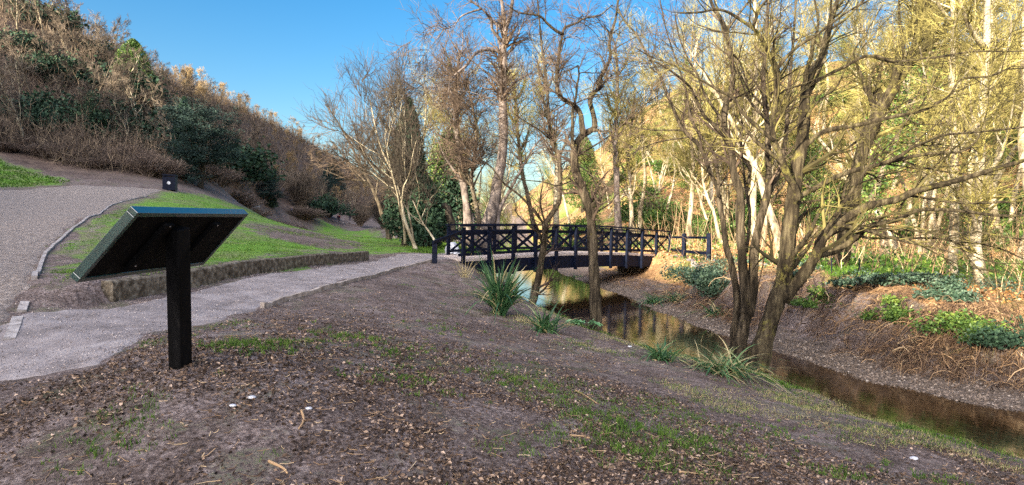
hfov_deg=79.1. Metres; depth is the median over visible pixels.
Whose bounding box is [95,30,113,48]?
bare hillside tree
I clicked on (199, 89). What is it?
bare hillside tree
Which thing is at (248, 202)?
scrub bush
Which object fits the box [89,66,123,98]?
bare hillside tree
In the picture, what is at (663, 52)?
bare woodland tree
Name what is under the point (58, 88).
bare hillside tree
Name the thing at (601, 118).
bare woodland tree
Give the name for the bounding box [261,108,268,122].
bare hillside tree
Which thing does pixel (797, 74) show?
coppiced tree
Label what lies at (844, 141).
coppiced tree
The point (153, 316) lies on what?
path grit
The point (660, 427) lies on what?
grass
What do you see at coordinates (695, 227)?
holly bush
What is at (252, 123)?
bare hillside tree
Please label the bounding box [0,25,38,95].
bare hillside tree
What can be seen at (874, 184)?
ivy clad tree
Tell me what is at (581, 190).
crooked tree
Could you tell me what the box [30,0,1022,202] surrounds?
sky
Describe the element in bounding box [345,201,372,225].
willow scrub
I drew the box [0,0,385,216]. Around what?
hillside thicket
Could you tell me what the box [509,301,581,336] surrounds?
iris clump
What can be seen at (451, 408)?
fallen twigs
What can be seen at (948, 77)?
tree
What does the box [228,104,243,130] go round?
bare hillside tree
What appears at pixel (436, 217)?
dark yew
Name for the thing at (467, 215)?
bare valley tree
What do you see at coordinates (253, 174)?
hillside evergreen
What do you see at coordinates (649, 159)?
holly bush
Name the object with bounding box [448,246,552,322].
iris clump
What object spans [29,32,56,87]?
ivy hillside tree
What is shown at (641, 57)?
bare woodland tree
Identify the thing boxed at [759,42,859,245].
ivy clad tree
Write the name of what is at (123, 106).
hillside evergreen
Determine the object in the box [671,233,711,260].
approach fence
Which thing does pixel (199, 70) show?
bare hillside tree
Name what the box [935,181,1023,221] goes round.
holly bush
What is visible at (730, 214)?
holly bush
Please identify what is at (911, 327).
bank roots
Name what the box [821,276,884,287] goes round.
ivy patch
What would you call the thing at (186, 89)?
ivy hillside tree
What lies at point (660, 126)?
bare woodland tree
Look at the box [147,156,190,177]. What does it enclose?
scrub bush
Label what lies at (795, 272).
ivy patch
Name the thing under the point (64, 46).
bare hillside tree
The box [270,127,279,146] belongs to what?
bare hillside tree
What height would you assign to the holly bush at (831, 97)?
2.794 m
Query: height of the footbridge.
3.496 m
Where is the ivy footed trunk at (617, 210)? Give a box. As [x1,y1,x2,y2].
[576,1,664,241]
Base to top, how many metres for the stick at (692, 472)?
0.051 m
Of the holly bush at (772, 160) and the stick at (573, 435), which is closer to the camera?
the stick at (573, 435)
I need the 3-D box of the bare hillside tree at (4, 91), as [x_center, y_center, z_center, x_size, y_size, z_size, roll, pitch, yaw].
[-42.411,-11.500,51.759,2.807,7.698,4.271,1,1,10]
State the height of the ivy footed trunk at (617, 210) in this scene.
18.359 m
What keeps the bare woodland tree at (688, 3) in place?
on the ground at (436, 285)
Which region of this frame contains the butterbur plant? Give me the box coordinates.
[565,319,602,328]
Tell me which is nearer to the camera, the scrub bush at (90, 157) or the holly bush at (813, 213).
the scrub bush at (90, 157)
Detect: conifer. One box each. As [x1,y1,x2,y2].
[167,96,199,170]
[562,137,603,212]
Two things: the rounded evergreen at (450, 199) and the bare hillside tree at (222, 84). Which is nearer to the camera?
the rounded evergreen at (450, 199)
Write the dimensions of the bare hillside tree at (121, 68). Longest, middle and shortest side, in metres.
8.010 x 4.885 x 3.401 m
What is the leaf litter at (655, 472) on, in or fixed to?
on the ground at (436, 285)
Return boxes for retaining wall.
[101,251,368,301]
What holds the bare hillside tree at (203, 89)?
on the ground at (436, 285)
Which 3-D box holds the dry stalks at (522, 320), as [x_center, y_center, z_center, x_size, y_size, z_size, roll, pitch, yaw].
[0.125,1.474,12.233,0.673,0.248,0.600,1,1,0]
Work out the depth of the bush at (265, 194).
126.16 m
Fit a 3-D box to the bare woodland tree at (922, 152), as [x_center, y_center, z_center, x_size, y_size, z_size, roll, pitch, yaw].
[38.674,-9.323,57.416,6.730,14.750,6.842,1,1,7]
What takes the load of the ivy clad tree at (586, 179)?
on the ground at (436, 285)
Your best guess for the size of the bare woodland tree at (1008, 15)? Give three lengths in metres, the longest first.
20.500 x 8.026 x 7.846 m
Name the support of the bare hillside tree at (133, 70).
on the ground at (436, 285)
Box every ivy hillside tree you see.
[0,50,7,93]
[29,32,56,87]
[72,58,116,146]
[121,60,148,107]
[166,85,195,117]
[229,121,249,143]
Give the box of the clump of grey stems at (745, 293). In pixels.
[598,0,836,356]
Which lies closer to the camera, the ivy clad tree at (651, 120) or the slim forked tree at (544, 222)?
the slim forked tree at (544, 222)
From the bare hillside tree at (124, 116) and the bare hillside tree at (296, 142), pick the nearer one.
the bare hillside tree at (124, 116)
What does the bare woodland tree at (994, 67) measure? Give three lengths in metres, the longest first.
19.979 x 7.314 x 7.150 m
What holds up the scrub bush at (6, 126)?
on the ground at (436, 285)
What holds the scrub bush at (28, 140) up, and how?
on the ground at (436, 285)
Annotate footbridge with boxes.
[432,224,672,273]
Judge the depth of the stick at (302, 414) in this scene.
3.92 m
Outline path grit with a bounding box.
[0,217,447,380]
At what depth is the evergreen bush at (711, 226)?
45.55 m
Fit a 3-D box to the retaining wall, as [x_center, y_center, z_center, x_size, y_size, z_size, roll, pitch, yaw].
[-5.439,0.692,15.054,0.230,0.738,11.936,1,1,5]
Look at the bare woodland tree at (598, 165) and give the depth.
71.80 m
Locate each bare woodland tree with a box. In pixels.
[297,56,391,239]
[384,43,451,170]
[473,137,519,212]
[484,109,548,202]
[502,185,522,211]
[531,138,571,223]
[591,139,609,208]
[597,103,610,134]
[598,119,613,169]
[602,44,677,230]
[608,164,647,217]
[622,18,661,114]
[624,122,659,178]
[644,57,676,107]
[651,95,673,153]
[653,27,676,93]
[653,120,687,211]
[656,0,812,256]
[661,75,696,179]
[665,62,735,209]
[670,0,780,203]
[673,0,718,74]
[701,134,746,201]
[704,0,753,111]
[704,36,733,86]
[725,113,762,199]
[743,36,840,247]
[744,38,785,147]
[757,140,820,203]
[758,0,798,66]
[770,23,789,84]
[770,82,821,217]
[778,0,828,89]
[779,61,898,249]
[781,9,836,76]
[795,0,853,129]
[802,0,939,254]
[819,74,876,153]
[824,0,886,139]
[834,87,869,153]
[843,1,885,76]
[843,117,909,157]
[846,5,890,73]
[866,23,893,65]
[868,0,938,239]
[869,4,900,52]
[871,14,934,153]
[874,12,949,134]
[880,72,973,225]
[881,1,1016,245]
[891,66,973,188]
[903,81,947,194]
[934,0,1023,253]
[938,0,1020,201]
[956,0,1023,191]
[970,0,1023,82]
[971,1,1019,43]
[986,67,1021,198]
[991,0,1023,259]
[997,27,1021,227]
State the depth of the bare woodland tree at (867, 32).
103.42 m
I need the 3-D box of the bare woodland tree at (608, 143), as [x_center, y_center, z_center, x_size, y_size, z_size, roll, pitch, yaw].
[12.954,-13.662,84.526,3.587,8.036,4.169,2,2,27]
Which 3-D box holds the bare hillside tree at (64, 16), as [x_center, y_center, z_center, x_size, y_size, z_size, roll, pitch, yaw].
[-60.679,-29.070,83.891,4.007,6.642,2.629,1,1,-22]
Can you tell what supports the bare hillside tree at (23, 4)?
on the ground at (436, 285)
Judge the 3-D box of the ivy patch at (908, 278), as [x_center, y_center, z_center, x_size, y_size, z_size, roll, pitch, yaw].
[8.840,0.790,13.898,2.910,0.396,0.865,1,1,0]
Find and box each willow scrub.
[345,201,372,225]
[359,192,394,228]
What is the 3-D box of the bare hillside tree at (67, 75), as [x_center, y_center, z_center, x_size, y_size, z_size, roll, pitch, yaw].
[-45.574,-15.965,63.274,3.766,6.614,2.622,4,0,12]
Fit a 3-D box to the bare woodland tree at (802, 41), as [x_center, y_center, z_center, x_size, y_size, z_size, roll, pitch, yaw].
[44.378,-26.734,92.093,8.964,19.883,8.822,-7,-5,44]
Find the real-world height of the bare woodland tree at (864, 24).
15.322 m
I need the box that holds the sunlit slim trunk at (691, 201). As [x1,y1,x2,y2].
[645,1,745,244]
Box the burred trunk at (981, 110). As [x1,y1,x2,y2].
[858,0,1023,285]
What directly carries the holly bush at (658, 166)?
on the ground at (436, 285)
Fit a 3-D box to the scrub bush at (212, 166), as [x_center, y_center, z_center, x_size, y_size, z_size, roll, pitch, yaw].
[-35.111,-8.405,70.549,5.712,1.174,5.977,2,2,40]
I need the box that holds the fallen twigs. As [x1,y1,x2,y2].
[0,267,1023,484]
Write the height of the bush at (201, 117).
8.426 m
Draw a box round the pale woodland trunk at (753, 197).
[693,0,815,239]
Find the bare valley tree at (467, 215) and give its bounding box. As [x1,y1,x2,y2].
[416,10,496,245]
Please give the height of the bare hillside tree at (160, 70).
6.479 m
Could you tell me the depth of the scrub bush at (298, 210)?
135.15 m
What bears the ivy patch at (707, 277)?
on the ground at (436, 285)
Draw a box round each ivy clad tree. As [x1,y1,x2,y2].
[394,65,494,241]
[415,58,492,241]
[474,165,493,218]
[477,171,519,249]
[531,149,553,196]
[556,127,606,230]
[633,94,668,170]
[650,7,711,106]
[670,128,702,189]
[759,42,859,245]
[768,14,801,72]
[782,0,845,93]
[801,0,871,79]
[810,0,1023,253]
[872,0,948,71]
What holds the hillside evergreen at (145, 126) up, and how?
on the ground at (436, 285)
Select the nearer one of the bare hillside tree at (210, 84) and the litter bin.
the litter bin
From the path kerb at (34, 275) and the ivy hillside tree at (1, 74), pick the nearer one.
the path kerb at (34, 275)
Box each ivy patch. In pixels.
[659,262,718,287]
[691,259,737,297]
[788,282,841,308]
[792,270,814,280]
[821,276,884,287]
[842,269,969,285]
[852,293,920,324]
[904,308,1019,343]
[912,277,987,302]
[957,314,1023,349]
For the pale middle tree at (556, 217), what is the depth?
49.87 m
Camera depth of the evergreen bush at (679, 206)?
60.99 m
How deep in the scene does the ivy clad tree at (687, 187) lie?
73.86 m
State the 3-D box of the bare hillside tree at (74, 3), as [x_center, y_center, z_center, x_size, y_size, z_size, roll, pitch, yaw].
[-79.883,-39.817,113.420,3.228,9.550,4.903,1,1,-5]
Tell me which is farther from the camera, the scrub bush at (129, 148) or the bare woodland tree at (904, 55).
the bare woodland tree at (904, 55)
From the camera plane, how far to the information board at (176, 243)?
4.29 m
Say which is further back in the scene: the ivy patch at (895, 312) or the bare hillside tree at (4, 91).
the bare hillside tree at (4, 91)
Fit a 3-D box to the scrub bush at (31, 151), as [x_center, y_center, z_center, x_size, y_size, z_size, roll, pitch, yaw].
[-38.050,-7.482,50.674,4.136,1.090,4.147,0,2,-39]
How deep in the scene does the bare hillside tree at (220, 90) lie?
171.74 m
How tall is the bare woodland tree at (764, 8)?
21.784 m
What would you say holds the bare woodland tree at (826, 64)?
on the ground at (436, 285)
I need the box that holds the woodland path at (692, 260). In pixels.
[671,254,869,266]
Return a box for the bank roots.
[656,262,1023,388]
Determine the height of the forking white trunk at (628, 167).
13.958 m
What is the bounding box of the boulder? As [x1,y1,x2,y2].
[445,242,459,252]
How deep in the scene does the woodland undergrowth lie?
25.48 m
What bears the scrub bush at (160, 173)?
on the ground at (436, 285)
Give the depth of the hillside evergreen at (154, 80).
82.03 m
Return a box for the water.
[496,269,1023,457]
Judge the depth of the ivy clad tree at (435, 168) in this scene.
40.66 m
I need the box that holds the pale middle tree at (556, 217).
[512,27,593,226]
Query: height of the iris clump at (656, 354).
0.504 m
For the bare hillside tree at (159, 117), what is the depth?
63.38 m
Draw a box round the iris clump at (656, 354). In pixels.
[632,337,693,367]
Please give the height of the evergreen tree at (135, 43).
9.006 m
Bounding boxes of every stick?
[268,460,287,473]
[298,409,304,428]
[569,434,589,438]
[678,470,710,474]
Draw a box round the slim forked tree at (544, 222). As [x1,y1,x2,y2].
[450,0,592,304]
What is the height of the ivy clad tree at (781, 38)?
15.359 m
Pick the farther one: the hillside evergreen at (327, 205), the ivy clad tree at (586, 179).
the hillside evergreen at (327, 205)
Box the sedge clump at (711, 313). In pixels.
[676,298,730,318]
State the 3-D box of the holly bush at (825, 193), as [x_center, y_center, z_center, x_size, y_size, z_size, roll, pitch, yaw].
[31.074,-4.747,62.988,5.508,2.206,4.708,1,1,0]
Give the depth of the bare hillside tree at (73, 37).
82.54 m
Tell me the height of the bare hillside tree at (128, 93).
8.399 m
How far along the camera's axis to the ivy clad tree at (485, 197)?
91.49 m
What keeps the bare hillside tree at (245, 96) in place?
on the ground at (436, 285)
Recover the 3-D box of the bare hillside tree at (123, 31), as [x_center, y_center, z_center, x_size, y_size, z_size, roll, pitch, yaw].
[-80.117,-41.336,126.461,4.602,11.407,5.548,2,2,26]
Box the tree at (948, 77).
[847,0,1023,273]
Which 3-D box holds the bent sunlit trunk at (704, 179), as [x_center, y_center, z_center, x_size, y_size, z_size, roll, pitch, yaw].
[13.639,-5.654,42.384,5.664,11.925,7.382,2,2,42]
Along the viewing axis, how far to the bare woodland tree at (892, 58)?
63.99 m
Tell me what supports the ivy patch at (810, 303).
on the ground at (436, 285)
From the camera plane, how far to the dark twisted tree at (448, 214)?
30.75 m
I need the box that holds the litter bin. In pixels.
[162,174,177,190]
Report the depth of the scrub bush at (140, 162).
50.01 m
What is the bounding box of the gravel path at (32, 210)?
[0,185,161,332]
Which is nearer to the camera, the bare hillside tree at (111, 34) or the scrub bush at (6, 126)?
the scrub bush at (6, 126)
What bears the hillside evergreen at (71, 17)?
on the ground at (436, 285)
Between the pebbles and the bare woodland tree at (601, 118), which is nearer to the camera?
the pebbles
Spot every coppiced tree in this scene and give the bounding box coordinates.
[378,117,422,238]
[425,100,509,247]
[500,199,521,235]
[627,92,688,191]
[638,53,675,102]
[639,59,796,225]
[660,78,734,167]
[714,22,759,120]
[725,137,789,195]
[764,88,873,237]
[781,52,815,119]
[819,1,1020,255]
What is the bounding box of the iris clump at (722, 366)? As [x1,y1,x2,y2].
[674,338,821,399]
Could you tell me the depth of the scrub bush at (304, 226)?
118.34 m
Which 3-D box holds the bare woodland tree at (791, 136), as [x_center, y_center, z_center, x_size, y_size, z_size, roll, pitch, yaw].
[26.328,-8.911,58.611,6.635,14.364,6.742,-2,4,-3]
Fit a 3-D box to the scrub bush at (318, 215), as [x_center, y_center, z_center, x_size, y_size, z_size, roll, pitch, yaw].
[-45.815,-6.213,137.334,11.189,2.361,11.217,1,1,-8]
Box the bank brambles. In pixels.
[576,260,1023,394]
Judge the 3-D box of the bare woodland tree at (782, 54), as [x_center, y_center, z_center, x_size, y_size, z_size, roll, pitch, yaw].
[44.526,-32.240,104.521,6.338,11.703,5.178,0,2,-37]
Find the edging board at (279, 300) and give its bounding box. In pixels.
[260,260,431,307]
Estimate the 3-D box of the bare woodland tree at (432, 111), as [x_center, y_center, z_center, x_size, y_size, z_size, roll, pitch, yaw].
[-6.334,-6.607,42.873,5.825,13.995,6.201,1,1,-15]
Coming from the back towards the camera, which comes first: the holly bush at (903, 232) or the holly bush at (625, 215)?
the holly bush at (625, 215)
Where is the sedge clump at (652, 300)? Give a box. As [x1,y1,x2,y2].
[636,289,672,306]
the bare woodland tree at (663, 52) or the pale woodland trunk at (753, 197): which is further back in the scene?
the bare woodland tree at (663, 52)
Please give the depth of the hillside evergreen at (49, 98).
59.03 m
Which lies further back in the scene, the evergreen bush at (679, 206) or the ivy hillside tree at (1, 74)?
the evergreen bush at (679, 206)
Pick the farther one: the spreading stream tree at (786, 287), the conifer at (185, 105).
the conifer at (185, 105)
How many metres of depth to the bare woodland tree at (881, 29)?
95.87 m
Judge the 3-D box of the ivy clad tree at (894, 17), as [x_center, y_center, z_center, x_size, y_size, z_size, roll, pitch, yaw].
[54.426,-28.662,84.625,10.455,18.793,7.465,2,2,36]
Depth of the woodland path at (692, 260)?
26.71 m
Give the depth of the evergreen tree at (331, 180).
206.97 m
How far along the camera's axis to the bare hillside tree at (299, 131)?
249.57 m
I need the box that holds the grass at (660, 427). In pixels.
[0,159,1023,484]
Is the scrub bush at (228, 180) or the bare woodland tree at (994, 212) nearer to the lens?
the bare woodland tree at (994, 212)
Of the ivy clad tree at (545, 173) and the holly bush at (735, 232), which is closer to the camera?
the holly bush at (735, 232)
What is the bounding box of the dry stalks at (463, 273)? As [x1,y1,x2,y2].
[452,252,476,277]
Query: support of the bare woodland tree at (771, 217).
on the ground at (436, 285)
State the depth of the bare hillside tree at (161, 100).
71.38 m
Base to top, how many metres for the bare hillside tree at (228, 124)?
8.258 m
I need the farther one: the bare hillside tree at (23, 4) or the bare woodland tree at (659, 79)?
the bare woodland tree at (659, 79)
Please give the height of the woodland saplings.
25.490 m
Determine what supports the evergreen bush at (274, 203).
on the ground at (436, 285)
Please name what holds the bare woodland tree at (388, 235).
on the ground at (436, 285)
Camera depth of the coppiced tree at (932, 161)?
36.18 m
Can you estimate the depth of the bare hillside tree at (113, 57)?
75.06 m
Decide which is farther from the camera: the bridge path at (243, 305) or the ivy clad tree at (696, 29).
the ivy clad tree at (696, 29)
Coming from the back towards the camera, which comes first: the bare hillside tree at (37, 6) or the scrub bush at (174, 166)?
the bare hillside tree at (37, 6)
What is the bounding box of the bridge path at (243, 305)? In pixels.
[0,253,453,380]
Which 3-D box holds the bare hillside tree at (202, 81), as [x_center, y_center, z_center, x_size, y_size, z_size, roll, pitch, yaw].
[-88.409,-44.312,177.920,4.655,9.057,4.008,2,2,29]
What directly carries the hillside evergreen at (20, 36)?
on the ground at (436, 285)
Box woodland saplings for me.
[626,104,1023,300]
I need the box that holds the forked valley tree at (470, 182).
[427,39,521,239]
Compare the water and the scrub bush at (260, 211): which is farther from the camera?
the scrub bush at (260, 211)
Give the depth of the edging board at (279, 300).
11.62 m
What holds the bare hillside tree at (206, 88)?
on the ground at (436, 285)
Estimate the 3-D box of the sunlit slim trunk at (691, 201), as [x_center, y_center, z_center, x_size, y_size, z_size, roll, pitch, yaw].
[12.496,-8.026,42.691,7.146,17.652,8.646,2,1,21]
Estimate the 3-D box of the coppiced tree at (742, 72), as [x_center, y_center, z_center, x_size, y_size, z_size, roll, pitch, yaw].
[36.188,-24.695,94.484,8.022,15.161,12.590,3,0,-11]
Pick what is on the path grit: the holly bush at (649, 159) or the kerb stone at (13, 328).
the kerb stone at (13, 328)
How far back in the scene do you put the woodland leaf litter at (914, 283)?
42.26 m
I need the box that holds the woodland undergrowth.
[622,98,1023,286]
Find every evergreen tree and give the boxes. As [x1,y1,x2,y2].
[110,38,161,96]
[318,161,347,198]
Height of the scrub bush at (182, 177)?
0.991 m
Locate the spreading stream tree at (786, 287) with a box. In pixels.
[571,0,1023,371]
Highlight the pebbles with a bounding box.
[586,280,1023,411]
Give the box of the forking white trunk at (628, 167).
[593,53,675,240]
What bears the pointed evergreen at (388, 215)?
on the ground at (436, 285)
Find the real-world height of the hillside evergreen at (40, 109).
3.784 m
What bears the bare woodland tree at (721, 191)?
on the ground at (436, 285)
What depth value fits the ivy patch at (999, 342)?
10.26 m
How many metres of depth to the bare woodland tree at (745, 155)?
66.34 m
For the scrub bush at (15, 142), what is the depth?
50.52 m
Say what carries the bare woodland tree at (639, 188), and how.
on the ground at (436, 285)
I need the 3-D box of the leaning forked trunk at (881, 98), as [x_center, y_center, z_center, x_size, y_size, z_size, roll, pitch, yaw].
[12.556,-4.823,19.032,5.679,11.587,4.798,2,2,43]
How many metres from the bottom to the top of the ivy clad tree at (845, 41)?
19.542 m
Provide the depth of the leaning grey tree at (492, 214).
35.47 m
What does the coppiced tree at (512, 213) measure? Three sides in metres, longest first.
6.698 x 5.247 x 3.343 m
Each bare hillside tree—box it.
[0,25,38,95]
[0,42,41,94]
[0,63,24,137]
[2,0,34,31]
[27,0,42,35]
[37,0,82,57]
[40,28,62,60]
[41,0,69,28]
[42,74,77,106]
[45,4,81,43]
[46,15,73,65]
[55,54,86,103]
[65,0,83,36]
[74,29,107,87]
[86,8,109,42]
[86,54,137,121]
[89,13,106,39]
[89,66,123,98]
[90,18,120,66]
[91,45,130,98]
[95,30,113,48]
[98,64,125,99]
[100,86,134,139]
[102,44,118,68]
[103,34,121,48]
[105,71,155,123]
[106,26,119,43]
[107,32,122,47]
[110,13,131,48]
[121,42,154,102]
[138,73,166,126]
[143,50,158,69]
[143,96,176,141]
[147,90,171,126]
[150,49,168,68]
[152,62,168,77]
[173,69,195,98]
[176,64,197,97]
[179,69,196,99]
[192,88,217,122]
[194,84,208,106]
[195,74,212,89]
[195,83,205,102]
[196,67,206,84]
[196,79,211,102]
[205,76,217,92]
[212,112,236,138]
[216,83,227,100]
[216,85,228,112]
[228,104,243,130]
[234,93,244,120]
[240,90,249,123]
[249,118,266,145]
[251,133,261,153]
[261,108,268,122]
[266,110,275,134]
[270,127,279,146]
[285,149,296,180]
[288,115,295,134]
[292,139,299,157]
[295,129,305,150]
[306,165,314,185]
[320,176,327,194]
[346,186,355,203]
[346,189,358,203]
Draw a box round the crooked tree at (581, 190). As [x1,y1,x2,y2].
[484,0,697,332]
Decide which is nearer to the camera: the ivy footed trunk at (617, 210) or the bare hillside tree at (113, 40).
the ivy footed trunk at (617, 210)
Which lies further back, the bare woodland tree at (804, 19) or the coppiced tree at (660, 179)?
the bare woodland tree at (804, 19)
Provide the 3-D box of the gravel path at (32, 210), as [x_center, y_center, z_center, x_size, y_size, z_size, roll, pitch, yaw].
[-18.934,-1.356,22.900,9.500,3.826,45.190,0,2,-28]
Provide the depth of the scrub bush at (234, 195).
85.11 m
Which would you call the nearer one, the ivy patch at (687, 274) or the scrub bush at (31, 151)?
the ivy patch at (687, 274)
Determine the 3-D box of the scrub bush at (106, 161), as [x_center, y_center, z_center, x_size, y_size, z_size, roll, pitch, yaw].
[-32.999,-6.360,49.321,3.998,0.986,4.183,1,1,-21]
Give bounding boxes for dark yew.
[399,174,446,246]
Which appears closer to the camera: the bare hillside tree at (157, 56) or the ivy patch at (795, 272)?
the ivy patch at (795, 272)
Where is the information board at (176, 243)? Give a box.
[70,206,247,369]
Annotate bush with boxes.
[0,117,15,140]
[0,136,47,144]
[0,141,26,148]
[0,141,29,151]
[19,144,61,157]
[29,142,86,159]
[39,141,90,150]
[47,150,101,160]
[65,153,115,160]
[65,155,126,168]
[94,143,146,159]
[105,144,160,167]
[117,150,173,176]
[136,167,186,176]
[146,97,250,188]
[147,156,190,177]
[176,170,212,180]
[205,165,227,171]
[205,170,233,178]
[212,166,246,187]
[225,189,256,199]
[236,196,267,207]
[246,205,276,216]
[253,167,285,205]
[267,193,278,208]
[278,167,325,208]
[283,221,311,229]
[285,205,325,218]
[288,210,330,219]
[539,221,584,246]
[560,210,600,234]
[607,188,676,221]
[609,165,636,180]
[624,178,658,195]
[626,204,699,230]
[631,155,659,165]
[650,200,687,216]
[651,157,687,174]
[662,140,690,151]
[666,215,719,234]
[693,210,735,241]
[694,203,747,227]
[729,223,749,239]
[730,205,782,224]
[744,189,784,204]
[751,142,812,167]
[782,198,842,224]
[800,189,840,203]
[810,86,863,106]
[819,139,848,146]
[827,176,890,198]
[894,212,947,239]
[897,209,948,218]
[932,199,1023,249]
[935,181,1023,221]
[959,145,1018,168]
[986,129,1017,143]
[989,217,1023,234]
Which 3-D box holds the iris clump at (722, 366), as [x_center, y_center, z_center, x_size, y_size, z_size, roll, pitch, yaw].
[3.198,2.022,9.748,2.606,1.166,2.454,1,1,-14]
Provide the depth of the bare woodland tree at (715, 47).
115.92 m
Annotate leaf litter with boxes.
[0,265,1023,484]
[623,91,1023,302]
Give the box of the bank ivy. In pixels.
[664,245,1023,301]
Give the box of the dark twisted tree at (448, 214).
[296,43,484,239]
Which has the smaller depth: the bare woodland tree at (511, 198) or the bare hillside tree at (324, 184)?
the bare woodland tree at (511, 198)
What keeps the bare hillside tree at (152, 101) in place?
on the ground at (436, 285)
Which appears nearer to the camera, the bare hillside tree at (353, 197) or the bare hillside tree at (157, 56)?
the bare hillside tree at (157, 56)
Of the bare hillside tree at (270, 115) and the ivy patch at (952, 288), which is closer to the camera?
the ivy patch at (952, 288)
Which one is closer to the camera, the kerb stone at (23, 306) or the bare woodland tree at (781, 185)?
the kerb stone at (23, 306)
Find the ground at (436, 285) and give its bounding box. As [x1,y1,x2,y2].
[0,13,1023,484]
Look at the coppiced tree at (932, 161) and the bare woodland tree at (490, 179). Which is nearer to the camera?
the coppiced tree at (932, 161)
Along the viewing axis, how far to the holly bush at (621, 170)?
78.75 m
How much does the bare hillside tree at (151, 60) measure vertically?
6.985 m
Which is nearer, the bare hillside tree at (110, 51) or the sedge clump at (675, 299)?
the sedge clump at (675, 299)
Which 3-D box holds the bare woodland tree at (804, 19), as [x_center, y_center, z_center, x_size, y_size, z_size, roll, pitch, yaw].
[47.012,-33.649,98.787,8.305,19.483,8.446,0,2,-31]
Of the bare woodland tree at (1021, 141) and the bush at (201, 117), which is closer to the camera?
the bare woodland tree at (1021, 141)
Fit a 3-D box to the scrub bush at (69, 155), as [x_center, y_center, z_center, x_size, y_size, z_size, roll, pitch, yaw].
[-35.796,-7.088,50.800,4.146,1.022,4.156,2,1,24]
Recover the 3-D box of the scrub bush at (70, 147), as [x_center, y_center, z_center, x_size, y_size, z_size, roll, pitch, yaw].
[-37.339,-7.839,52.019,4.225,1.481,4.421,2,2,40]
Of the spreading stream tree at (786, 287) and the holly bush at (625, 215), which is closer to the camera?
the spreading stream tree at (786, 287)
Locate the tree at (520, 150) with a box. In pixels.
[486,32,554,242]
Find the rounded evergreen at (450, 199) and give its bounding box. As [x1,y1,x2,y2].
[429,125,483,242]
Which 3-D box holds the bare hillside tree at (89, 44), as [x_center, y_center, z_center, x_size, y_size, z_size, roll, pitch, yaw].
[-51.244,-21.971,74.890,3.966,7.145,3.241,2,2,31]
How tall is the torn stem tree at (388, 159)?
9.505 m
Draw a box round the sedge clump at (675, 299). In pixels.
[653,289,688,304]
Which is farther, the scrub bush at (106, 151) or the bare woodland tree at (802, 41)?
the bare woodland tree at (802, 41)
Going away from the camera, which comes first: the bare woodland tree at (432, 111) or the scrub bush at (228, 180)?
the bare woodland tree at (432, 111)
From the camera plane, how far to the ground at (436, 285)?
6.60 m
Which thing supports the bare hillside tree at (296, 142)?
on the ground at (436, 285)
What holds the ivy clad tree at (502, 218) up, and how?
on the ground at (436, 285)
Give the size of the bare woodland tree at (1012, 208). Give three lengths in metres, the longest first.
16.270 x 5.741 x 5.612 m
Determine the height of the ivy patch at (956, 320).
0.581 m
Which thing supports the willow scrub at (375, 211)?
on the ground at (436, 285)
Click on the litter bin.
(169, 183)
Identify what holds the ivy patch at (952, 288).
on the ground at (436, 285)
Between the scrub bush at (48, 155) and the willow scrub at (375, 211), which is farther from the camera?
the willow scrub at (375, 211)
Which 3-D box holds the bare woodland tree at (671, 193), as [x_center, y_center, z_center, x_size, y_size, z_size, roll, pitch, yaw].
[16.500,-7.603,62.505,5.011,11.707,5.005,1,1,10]
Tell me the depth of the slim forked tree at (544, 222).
17.21 m
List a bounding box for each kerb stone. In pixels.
[3,316,23,339]
[16,301,29,311]
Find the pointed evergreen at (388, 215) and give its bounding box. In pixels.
[378,97,427,245]
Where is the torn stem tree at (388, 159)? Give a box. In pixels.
[284,23,456,248]
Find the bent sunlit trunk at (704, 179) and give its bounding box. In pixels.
[659,80,752,242]
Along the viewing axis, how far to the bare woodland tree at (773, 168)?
40.59 m
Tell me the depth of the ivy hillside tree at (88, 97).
58.19 m
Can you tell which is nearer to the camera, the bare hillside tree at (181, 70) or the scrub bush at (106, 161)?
the scrub bush at (106, 161)
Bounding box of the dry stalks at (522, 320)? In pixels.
[510,312,532,323]
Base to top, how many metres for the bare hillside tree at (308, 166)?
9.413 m
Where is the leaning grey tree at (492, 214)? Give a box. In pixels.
[367,0,589,251]
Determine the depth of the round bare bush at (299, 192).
142.06 m
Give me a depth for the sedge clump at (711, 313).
17.55 m
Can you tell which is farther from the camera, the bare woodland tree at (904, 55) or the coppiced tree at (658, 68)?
the coppiced tree at (658, 68)
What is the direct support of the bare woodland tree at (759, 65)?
on the ground at (436, 285)
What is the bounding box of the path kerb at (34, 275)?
[31,196,147,279]
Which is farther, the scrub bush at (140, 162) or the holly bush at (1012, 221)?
the scrub bush at (140, 162)
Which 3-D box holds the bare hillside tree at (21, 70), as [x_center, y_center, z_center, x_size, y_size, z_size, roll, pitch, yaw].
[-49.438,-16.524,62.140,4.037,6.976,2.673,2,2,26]
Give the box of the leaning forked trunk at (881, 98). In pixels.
[814,0,998,266]
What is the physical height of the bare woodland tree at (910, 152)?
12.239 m
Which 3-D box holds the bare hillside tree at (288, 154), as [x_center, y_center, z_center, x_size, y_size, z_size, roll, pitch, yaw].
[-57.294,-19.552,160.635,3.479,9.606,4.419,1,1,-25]
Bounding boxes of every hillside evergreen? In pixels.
[0,0,89,39]
[0,24,66,57]
[0,85,110,118]
[0,97,73,131]
[1,43,97,85]
[23,100,129,141]
[51,87,163,126]
[57,30,114,60]
[78,54,177,106]
[106,104,171,151]
[131,107,211,144]
[207,135,287,182]
[306,192,357,215]
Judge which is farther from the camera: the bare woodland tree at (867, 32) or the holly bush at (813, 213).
the bare woodland tree at (867, 32)
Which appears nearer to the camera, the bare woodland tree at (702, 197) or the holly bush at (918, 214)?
the holly bush at (918, 214)
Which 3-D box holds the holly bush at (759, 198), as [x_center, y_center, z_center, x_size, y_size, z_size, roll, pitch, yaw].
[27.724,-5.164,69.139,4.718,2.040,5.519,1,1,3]

